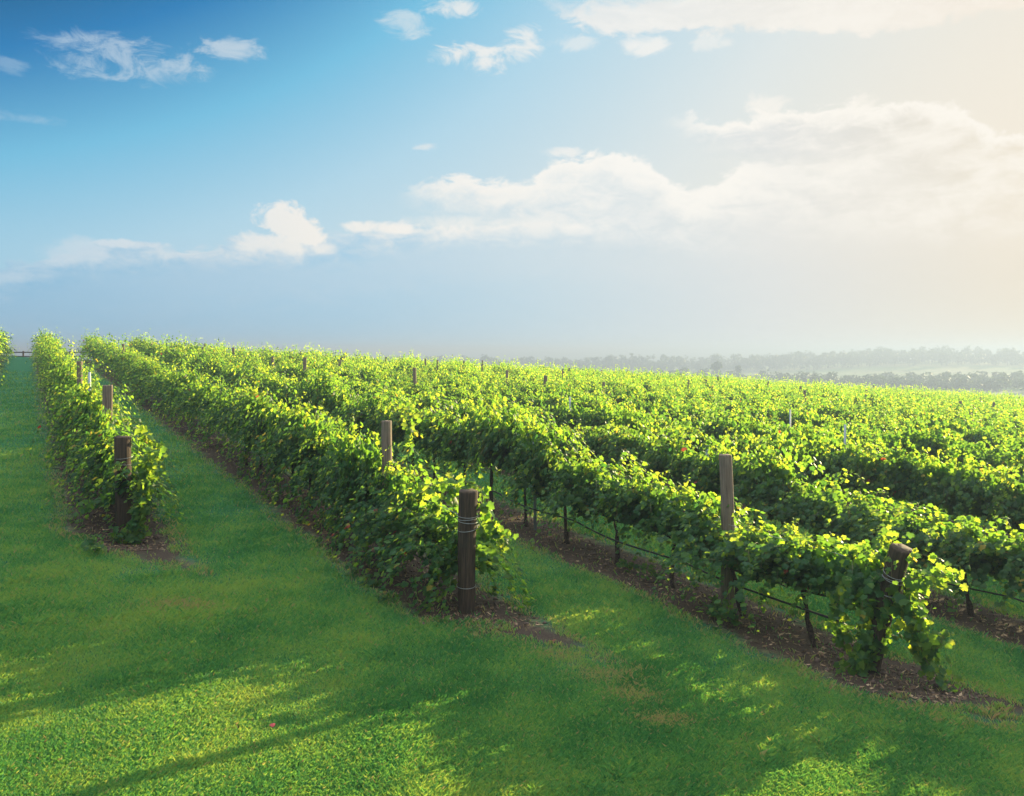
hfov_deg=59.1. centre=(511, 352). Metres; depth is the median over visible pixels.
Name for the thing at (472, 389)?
grapevine
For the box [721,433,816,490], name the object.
grapevine
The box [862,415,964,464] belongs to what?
grapevine
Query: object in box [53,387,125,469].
grapevine
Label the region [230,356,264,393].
grapevine
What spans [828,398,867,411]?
grapevine
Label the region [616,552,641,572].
weed
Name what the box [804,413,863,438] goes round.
grapevine
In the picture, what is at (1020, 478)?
grapevine
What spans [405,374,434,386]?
grapevine
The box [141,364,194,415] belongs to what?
grapevine
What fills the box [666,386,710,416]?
grapevine
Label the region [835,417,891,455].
grapevine
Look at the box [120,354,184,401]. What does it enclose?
grapevine
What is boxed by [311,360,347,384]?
grapevine
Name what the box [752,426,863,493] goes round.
grapevine
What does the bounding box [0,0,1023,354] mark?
sky
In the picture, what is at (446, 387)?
grapevine
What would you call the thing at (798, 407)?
grapevine
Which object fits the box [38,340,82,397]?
grapevine
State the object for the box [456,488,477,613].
end post
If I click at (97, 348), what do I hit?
vineyard rows
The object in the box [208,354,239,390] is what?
grapevine
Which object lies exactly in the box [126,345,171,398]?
grapevine
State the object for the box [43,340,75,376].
grapevine
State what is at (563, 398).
grapevine
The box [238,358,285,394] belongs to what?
grapevine
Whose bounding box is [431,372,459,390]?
grapevine
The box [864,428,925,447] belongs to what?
grapevine
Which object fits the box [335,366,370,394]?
grapevine
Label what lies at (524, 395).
grapevine
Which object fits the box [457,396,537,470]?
grapevine
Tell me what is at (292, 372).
grapevine
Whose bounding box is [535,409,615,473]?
grapevine
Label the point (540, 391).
grapevine
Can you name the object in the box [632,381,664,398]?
grapevine
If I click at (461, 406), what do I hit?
grapevine
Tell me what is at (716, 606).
weed
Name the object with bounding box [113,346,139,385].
grapevine
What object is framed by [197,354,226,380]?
grapevine
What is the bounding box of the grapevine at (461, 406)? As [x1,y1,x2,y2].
[426,382,477,422]
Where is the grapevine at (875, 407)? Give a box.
[851,402,896,416]
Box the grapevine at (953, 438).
[917,426,992,451]
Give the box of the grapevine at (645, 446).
[605,427,730,499]
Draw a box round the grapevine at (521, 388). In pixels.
[501,370,540,394]
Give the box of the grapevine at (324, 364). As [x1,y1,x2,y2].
[310,350,335,374]
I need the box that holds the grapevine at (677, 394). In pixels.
[662,378,694,399]
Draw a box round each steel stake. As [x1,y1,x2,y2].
[88,372,90,390]
[533,442,536,529]
[789,409,790,433]
[843,424,845,498]
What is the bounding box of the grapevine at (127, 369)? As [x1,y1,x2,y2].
[114,353,142,385]
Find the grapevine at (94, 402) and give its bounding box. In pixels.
[44,381,138,485]
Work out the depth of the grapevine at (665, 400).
45.78 m
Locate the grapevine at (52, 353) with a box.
[39,337,68,378]
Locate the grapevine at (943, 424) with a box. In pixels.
[893,392,965,442]
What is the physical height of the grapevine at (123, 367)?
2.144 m
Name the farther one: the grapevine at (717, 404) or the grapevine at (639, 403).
the grapevine at (717, 404)
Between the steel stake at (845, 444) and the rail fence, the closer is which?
the steel stake at (845, 444)
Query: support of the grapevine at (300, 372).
on the ground at (532, 628)
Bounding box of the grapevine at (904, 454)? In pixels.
[863,442,956,514]
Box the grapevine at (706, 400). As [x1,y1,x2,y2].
[684,391,715,407]
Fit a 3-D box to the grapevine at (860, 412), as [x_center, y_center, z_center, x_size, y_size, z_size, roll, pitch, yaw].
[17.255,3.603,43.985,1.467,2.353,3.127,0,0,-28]
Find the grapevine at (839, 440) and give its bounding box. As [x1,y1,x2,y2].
[805,425,870,448]
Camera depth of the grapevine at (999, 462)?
25.65 m
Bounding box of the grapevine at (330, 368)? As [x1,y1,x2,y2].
[318,360,334,372]
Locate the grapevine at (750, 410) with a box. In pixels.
[723,399,778,429]
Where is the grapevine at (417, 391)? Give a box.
[403,380,442,397]
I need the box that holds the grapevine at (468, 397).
[451,371,488,410]
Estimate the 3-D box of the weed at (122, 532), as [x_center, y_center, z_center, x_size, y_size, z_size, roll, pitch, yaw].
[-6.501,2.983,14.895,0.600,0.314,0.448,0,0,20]
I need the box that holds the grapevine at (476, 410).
[452,403,504,417]
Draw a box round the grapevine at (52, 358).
[38,338,69,395]
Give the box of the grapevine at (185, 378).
[165,352,218,424]
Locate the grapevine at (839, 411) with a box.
[818,401,874,423]
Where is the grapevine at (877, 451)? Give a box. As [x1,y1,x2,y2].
[848,442,908,503]
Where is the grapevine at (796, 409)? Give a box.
[777,397,806,417]
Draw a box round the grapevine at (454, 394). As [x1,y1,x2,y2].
[435,369,473,406]
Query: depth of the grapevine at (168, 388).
34.29 m
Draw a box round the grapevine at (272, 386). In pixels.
[253,366,287,404]
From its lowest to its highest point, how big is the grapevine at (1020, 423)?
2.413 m
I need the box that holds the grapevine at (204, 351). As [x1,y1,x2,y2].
[183,344,226,375]
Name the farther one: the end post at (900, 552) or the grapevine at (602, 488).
the grapevine at (602, 488)
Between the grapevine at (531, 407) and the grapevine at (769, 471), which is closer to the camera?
the grapevine at (769, 471)
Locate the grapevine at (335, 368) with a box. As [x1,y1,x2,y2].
[324,363,350,375]
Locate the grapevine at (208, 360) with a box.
[190,343,231,389]
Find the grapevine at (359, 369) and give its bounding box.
[343,363,372,383]
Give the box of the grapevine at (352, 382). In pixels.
[339,364,367,394]
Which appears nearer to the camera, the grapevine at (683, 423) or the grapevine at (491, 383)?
the grapevine at (683, 423)
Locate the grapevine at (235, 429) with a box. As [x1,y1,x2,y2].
[219,377,296,476]
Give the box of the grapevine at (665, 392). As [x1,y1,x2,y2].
[648,383,681,398]
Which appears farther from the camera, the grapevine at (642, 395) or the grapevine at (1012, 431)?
the grapevine at (642, 395)
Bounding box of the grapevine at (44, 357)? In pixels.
[36,344,54,380]
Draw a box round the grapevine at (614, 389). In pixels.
[605,371,637,396]
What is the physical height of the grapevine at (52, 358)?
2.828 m
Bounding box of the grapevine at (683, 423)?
[645,401,716,435]
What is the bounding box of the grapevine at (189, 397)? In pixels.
[166,379,231,436]
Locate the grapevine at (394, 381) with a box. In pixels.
[377,368,407,389]
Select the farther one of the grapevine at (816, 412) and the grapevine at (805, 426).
the grapevine at (816, 412)
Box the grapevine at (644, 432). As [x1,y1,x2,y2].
[612,401,687,480]
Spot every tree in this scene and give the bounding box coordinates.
[488,358,499,365]
[602,354,614,371]
[679,367,689,375]
[710,361,722,375]
[733,365,741,375]
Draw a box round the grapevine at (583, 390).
[572,381,590,398]
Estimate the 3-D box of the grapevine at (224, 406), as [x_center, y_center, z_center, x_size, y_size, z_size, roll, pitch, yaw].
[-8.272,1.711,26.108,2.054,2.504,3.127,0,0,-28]
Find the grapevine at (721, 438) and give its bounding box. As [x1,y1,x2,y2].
[678,415,752,458]
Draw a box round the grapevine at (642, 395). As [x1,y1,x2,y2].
[623,378,663,408]
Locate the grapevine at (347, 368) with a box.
[336,358,355,375]
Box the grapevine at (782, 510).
[705,468,910,555]
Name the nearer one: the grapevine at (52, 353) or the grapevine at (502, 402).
the grapevine at (502, 402)
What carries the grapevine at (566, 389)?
on the ground at (532, 628)
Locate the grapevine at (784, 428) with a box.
[767,415,836,443]
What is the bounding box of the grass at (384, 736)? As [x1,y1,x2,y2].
[0,370,1023,795]
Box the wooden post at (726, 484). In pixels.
[719,454,733,612]
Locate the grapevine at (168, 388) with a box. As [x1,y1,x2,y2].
[150,357,212,421]
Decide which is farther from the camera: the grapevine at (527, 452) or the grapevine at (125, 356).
the grapevine at (125, 356)
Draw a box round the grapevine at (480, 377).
[462,369,489,385]
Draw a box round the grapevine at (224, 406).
[193,369,246,448]
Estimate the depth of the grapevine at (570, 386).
54.12 m
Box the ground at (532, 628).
[0,350,1023,794]
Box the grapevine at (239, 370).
[219,348,272,395]
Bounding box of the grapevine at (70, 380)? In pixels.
[35,350,99,429]
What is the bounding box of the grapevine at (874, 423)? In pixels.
[853,405,904,433]
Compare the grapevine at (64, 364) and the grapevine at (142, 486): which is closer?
the grapevine at (142, 486)
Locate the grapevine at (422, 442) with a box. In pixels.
[391,392,502,481]
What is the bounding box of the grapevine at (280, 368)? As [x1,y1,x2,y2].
[270,361,296,377]
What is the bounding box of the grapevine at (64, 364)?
[41,355,97,412]
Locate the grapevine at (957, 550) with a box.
[886,512,1023,621]
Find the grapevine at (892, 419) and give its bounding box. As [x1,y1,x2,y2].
[864,411,929,437]
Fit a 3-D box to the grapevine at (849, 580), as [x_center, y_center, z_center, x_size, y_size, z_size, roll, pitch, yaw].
[4.114,3.100,11.675,1.366,2.095,3.716,0,0,-28]
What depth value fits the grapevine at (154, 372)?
40.27 m
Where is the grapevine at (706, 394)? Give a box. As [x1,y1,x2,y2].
[682,384,718,403]
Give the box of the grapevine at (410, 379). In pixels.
[400,372,424,386]
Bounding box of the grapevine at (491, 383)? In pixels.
[481,376,508,390]
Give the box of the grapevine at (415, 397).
[398,385,440,411]
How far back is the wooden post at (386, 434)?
15.04 m
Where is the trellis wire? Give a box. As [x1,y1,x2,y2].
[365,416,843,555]
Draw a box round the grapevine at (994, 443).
[972,432,1023,452]
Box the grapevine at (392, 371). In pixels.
[383,362,401,383]
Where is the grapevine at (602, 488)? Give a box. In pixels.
[530,450,677,564]
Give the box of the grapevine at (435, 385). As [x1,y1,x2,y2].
[417,369,444,390]
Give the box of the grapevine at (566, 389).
[536,369,580,399]
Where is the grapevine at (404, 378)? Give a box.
[390,371,411,385]
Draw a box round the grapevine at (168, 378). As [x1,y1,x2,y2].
[152,352,206,416]
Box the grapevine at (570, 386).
[549,373,578,391]
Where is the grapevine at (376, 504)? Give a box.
[324,432,506,585]
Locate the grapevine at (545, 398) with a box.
[521,388,567,413]
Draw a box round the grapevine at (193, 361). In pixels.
[185,353,208,379]
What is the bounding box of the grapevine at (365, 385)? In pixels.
[340,361,394,401]
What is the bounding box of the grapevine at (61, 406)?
[36,361,113,455]
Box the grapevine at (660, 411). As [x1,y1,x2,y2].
[637,399,678,418]
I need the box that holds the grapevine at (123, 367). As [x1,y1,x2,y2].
[108,353,149,390]
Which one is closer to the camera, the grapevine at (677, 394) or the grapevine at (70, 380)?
the grapevine at (70, 380)
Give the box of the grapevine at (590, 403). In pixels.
[556,390,613,413]
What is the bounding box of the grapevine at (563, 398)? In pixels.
[543,377,596,411]
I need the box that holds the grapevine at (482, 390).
[471,376,499,395]
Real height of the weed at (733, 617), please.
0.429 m
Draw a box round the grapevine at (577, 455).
[550,425,624,482]
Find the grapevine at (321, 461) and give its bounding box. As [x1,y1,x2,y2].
[266,409,412,533]
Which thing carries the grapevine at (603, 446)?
on the ground at (532, 628)
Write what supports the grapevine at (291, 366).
on the ground at (532, 628)
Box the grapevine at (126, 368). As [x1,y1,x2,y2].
[112,354,152,393]
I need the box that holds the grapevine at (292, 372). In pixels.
[278,361,316,377]
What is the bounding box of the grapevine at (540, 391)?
[527,376,560,398]
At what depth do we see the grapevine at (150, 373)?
40.72 m
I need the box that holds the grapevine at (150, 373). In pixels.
[122,351,171,405]
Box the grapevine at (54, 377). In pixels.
[45,363,83,392]
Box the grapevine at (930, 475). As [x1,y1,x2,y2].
[841,437,995,524]
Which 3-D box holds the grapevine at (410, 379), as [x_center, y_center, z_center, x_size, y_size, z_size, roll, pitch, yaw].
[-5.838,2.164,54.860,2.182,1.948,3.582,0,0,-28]
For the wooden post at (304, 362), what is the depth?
47.97 m
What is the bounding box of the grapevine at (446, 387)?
[422,375,465,400]
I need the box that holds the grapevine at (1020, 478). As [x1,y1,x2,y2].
[978,463,1023,538]
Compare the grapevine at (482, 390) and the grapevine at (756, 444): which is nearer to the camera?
the grapevine at (756, 444)
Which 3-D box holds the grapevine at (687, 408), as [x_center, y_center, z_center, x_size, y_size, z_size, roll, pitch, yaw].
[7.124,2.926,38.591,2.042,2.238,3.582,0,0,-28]
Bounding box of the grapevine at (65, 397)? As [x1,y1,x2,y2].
[43,364,110,436]
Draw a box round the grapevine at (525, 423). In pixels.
[506,410,554,429]
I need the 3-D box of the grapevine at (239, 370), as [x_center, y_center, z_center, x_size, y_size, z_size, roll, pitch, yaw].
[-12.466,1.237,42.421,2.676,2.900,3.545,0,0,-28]
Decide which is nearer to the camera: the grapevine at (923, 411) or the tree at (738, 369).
the grapevine at (923, 411)
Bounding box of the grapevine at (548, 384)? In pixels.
[533,379,565,390]
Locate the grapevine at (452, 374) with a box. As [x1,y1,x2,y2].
[435,370,453,382]
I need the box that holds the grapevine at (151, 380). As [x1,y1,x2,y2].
[128,367,171,410]
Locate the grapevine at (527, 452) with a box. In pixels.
[459,392,581,526]
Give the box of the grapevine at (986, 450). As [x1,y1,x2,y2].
[952,442,1023,467]
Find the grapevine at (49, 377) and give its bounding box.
[32,362,61,402]
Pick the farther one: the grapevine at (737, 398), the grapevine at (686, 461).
the grapevine at (737, 398)
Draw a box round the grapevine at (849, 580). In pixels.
[733,517,970,692]
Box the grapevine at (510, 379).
[503,374,523,386]
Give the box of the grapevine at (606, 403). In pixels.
[592,396,627,416]
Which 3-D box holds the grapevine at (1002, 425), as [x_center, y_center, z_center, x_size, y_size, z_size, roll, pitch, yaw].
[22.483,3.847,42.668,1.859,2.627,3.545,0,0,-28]
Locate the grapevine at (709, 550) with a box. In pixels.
[652,504,875,632]
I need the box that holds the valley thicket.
[595,368,1023,391]
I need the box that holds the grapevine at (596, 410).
[556,384,619,436]
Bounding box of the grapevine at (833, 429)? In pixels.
[789,414,853,490]
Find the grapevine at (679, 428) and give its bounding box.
[646,420,711,455]
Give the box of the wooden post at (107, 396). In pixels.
[102,385,112,488]
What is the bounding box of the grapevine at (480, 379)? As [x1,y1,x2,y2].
[471,374,496,389]
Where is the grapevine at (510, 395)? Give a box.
[488,375,529,403]
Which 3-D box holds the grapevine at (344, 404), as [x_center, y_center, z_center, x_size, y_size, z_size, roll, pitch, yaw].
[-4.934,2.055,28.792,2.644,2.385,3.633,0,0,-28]
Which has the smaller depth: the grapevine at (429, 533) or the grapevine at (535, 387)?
the grapevine at (429, 533)
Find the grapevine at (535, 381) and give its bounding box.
[526,373,547,387]
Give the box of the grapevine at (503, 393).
[482,382,515,403]
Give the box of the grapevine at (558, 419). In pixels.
[535,381,595,433]
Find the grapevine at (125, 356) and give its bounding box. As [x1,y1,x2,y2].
[109,348,149,379]
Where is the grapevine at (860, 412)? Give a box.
[849,403,887,426]
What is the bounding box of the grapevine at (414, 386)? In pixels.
[395,378,432,398]
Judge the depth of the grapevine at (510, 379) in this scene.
60.41 m
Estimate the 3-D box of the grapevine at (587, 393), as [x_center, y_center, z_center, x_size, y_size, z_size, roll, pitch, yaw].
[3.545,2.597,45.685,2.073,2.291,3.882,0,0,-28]
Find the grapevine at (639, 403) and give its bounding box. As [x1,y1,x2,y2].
[613,392,663,418]
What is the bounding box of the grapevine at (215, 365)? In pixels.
[197,354,238,383]
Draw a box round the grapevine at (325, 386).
[298,346,352,438]
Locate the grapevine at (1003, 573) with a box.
[974,528,1023,614]
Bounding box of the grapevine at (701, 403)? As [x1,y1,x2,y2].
[688,397,724,413]
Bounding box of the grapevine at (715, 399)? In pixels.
[692,384,736,403]
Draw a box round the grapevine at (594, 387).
[584,376,614,397]
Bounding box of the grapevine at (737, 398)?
[731,386,752,405]
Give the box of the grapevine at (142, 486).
[40,425,184,544]
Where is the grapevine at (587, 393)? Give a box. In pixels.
[569,382,602,402]
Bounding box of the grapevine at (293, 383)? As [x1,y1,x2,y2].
[273,373,321,413]
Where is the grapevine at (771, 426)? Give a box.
[747,418,794,435]
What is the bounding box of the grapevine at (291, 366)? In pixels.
[268,347,298,380]
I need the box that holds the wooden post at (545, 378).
[544,375,546,394]
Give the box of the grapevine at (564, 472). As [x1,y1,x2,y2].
[498,432,618,543]
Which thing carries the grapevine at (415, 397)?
on the ground at (532, 628)
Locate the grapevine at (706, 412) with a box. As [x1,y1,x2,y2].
[673,389,738,426]
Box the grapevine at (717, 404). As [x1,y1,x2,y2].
[708,397,738,410]
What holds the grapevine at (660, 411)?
on the ground at (532, 628)
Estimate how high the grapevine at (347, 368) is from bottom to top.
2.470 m
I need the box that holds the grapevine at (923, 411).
[898,404,940,413]
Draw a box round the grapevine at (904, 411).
[888,393,947,424]
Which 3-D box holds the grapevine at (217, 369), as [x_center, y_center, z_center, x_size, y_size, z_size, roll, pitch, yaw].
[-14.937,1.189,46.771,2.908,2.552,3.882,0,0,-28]
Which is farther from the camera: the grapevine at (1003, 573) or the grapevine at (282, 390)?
the grapevine at (282, 390)
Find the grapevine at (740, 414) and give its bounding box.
[708,400,768,430]
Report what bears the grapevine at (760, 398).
on the ground at (532, 628)
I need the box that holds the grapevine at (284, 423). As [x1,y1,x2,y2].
[241,391,336,503]
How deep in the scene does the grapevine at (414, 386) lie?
44.59 m
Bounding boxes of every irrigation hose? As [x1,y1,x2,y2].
[160,398,431,563]
[222,390,843,622]
[745,522,1023,602]
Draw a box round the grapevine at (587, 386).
[572,375,605,395]
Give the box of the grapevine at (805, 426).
[749,401,835,489]
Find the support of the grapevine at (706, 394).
on the ground at (532, 628)
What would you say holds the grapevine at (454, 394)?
on the ground at (532, 628)
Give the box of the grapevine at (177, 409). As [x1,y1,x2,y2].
[144,360,228,428]
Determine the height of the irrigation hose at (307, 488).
1.771 m
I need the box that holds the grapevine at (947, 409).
[925,399,968,417]
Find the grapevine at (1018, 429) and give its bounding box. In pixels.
[986,411,1023,437]
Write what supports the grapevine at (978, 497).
on the ground at (532, 628)
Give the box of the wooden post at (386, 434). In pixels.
[381,420,392,559]
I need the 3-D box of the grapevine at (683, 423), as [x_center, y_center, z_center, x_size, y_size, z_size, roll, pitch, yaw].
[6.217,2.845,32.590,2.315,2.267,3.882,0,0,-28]
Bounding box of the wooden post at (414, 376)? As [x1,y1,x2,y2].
[413,368,415,390]
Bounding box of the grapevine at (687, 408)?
[657,396,704,427]
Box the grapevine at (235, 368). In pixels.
[212,349,253,393]
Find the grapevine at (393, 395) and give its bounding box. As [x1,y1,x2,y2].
[368,372,410,405]
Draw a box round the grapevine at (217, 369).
[202,351,239,388]
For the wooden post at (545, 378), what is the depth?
48.67 m
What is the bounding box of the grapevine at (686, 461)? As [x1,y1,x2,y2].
[641,434,757,511]
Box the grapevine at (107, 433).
[49,406,181,511]
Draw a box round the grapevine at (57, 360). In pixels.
[40,347,66,390]
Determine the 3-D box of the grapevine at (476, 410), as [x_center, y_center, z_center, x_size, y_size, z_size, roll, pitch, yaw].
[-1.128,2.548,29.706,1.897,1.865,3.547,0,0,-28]
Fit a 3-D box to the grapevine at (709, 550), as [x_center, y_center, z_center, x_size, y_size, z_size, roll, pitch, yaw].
[3.411,3.056,13.047,2.363,1.660,3.638,0,0,-43]
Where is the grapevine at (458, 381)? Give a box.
[441,361,482,392]
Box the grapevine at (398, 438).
[376,399,452,469]
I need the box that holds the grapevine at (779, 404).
[743,388,811,429]
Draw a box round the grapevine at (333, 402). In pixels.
[314,368,374,432]
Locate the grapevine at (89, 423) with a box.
[61,398,143,488]
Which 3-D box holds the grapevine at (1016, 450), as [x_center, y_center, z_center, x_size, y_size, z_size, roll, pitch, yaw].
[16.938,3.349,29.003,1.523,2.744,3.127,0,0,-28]
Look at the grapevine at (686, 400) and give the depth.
50.50 m
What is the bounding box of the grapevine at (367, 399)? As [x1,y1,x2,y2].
[327,381,416,457]
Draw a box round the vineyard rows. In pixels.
[0,326,1023,476]
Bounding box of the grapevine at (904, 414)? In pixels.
[876,397,927,420]
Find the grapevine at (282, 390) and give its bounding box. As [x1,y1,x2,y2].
[264,362,314,409]
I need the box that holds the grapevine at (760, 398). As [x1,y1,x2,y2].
[745,384,774,409]
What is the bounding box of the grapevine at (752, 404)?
[723,382,772,417]
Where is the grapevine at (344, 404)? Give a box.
[323,382,389,442]
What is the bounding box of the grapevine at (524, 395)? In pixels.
[510,384,539,410]
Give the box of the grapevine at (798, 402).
[788,393,808,410]
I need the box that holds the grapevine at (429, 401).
[412,377,458,416]
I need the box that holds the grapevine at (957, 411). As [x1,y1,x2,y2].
[935,398,990,420]
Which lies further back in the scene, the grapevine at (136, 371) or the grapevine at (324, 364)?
the grapevine at (324, 364)
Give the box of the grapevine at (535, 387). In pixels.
[511,369,555,398]
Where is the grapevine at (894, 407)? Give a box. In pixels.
[866,394,920,414]
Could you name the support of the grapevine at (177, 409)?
on the ground at (532, 628)
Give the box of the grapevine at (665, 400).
[642,388,681,409]
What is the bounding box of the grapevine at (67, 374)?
[55,351,98,411]
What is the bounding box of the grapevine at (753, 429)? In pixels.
[702,396,792,445]
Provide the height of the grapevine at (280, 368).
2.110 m
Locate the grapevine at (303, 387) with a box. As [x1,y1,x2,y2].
[279,350,345,429]
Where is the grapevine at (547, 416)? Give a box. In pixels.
[527,392,581,429]
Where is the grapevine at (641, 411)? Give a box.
[608,401,658,429]
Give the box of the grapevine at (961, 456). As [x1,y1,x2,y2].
[897,408,1015,472]
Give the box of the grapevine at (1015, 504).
[987,480,1023,531]
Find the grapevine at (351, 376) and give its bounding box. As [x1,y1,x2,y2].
[333,358,360,382]
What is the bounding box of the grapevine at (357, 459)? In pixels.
[308,415,429,549]
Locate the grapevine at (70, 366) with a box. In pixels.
[52,342,96,400]
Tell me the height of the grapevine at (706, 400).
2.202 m
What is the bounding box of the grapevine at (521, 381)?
[511,371,531,387]
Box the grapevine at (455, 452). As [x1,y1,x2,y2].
[403,391,494,496]
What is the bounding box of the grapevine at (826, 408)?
[794,397,840,419]
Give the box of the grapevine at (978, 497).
[907,460,1023,533]
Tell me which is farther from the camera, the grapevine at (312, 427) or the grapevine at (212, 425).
the grapevine at (212, 425)
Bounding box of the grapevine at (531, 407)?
[498,388,554,419]
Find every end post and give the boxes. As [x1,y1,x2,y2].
[114,436,132,539]
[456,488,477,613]
[868,543,912,673]
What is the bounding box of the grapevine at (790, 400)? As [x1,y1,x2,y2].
[758,394,802,408]
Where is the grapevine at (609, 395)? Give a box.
[596,384,624,403]
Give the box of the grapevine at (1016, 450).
[994,427,1023,468]
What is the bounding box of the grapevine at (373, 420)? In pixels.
[345,391,419,458]
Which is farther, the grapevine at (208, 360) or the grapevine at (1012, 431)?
the grapevine at (208, 360)
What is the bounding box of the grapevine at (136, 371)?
[118,351,152,397]
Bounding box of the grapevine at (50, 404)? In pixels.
[37,381,87,429]
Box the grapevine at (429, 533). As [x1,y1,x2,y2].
[339,404,535,624]
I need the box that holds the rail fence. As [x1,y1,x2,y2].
[13,351,88,356]
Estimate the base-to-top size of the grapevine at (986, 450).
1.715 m
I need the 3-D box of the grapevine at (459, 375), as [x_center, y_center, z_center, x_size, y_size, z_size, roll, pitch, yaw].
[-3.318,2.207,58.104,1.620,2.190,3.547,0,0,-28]
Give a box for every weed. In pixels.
[81,534,104,554]
[96,524,132,543]
[314,512,351,528]
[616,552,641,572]
[636,556,674,580]
[695,595,727,619]
[708,598,754,626]
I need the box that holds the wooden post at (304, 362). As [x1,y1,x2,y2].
[303,357,306,374]
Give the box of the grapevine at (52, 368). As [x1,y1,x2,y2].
[34,352,70,394]
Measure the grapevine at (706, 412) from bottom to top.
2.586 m
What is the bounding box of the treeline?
[364,345,1023,372]
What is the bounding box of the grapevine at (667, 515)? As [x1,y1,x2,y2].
[584,452,747,592]
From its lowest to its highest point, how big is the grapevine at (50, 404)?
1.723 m
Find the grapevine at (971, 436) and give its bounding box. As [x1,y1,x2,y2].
[941,407,1002,454]
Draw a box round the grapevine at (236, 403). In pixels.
[188,365,277,465]
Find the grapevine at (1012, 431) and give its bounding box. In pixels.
[969,418,1021,440]
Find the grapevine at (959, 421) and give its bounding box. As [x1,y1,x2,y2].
[922,412,975,428]
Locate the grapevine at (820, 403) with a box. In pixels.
[809,393,840,409]
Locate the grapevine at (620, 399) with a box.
[605,382,648,406]
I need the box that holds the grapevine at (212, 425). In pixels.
[186,384,258,448]
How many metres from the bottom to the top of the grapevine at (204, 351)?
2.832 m
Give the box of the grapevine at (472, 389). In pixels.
[456,376,485,393]
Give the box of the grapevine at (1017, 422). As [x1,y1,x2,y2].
[976,408,1021,429]
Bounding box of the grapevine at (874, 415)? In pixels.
[847,407,888,418]
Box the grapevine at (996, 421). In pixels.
[943,412,1001,425]
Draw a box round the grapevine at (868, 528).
[784,487,995,581]
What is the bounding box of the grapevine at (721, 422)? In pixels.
[677,406,751,440]
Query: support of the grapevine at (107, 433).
on the ground at (532, 628)
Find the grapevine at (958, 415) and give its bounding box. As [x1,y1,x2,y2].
[926,402,978,422]
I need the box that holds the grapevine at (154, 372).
[131,361,172,407]
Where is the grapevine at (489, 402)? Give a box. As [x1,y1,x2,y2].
[473,378,509,408]
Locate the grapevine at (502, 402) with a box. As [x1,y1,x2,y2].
[486,382,515,413]
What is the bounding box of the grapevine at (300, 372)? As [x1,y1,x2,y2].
[288,356,323,382]
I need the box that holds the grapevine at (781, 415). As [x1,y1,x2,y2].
[764,389,832,436]
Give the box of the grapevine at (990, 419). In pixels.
[973,414,1006,423]
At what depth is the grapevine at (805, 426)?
27.64 m
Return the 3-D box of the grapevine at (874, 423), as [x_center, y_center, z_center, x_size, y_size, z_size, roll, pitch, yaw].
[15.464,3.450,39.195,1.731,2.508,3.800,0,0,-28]
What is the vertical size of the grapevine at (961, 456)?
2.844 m
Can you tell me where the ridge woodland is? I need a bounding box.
[751,348,1022,366]
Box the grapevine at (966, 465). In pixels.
[935,455,1010,521]
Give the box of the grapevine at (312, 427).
[256,399,366,510]
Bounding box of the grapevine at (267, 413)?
[214,393,306,484]
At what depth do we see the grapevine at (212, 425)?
27.30 m
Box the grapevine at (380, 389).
[359,379,408,400]
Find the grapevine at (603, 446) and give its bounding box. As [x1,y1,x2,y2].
[561,416,654,483]
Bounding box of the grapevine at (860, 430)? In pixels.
[833,420,898,443]
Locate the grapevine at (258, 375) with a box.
[233,367,287,394]
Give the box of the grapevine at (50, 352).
[38,345,65,369]
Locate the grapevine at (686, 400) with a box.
[667,385,700,404]
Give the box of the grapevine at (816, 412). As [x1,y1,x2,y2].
[788,396,845,426]
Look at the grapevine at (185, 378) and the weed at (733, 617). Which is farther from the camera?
the grapevine at (185, 378)
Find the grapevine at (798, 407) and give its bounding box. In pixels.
[781,401,821,414]
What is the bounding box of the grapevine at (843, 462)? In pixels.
[795,439,923,504]
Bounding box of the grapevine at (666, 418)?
[629,407,680,428]
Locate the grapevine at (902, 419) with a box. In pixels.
[876,410,926,431]
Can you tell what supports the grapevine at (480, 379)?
on the ground at (532, 628)
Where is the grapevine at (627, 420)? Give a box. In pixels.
[577,382,661,469]
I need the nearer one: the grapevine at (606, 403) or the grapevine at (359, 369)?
the grapevine at (606, 403)
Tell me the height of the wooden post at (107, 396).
2.581 m
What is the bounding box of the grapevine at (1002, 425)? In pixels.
[959,406,1021,436]
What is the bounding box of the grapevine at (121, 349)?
[114,342,137,378]
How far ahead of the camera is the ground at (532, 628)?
15.20 m
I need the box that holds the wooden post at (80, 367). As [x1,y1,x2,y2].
[77,361,82,384]
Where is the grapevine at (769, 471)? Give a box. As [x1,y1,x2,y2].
[681,433,833,532]
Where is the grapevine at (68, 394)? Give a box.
[49,377,114,430]
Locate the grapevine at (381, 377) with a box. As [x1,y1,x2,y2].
[367,364,393,384]
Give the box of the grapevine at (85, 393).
[29,359,150,469]
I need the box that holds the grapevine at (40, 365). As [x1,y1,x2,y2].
[28,346,68,380]
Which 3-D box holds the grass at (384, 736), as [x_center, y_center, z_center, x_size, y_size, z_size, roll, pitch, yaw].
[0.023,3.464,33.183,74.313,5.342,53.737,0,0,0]
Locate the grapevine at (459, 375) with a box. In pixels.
[447,371,474,382]
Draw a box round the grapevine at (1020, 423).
[1003,417,1023,440]
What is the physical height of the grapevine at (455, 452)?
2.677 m
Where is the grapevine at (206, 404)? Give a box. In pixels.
[177,367,239,438]
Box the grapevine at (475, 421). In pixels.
[427,397,532,512]
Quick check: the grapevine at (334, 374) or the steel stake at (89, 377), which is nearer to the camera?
the steel stake at (89, 377)
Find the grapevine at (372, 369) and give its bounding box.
[355,361,386,386]
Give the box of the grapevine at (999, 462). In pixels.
[962,435,1023,474]
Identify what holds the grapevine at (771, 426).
on the ground at (532, 628)
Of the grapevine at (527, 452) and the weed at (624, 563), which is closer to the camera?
the weed at (624, 563)

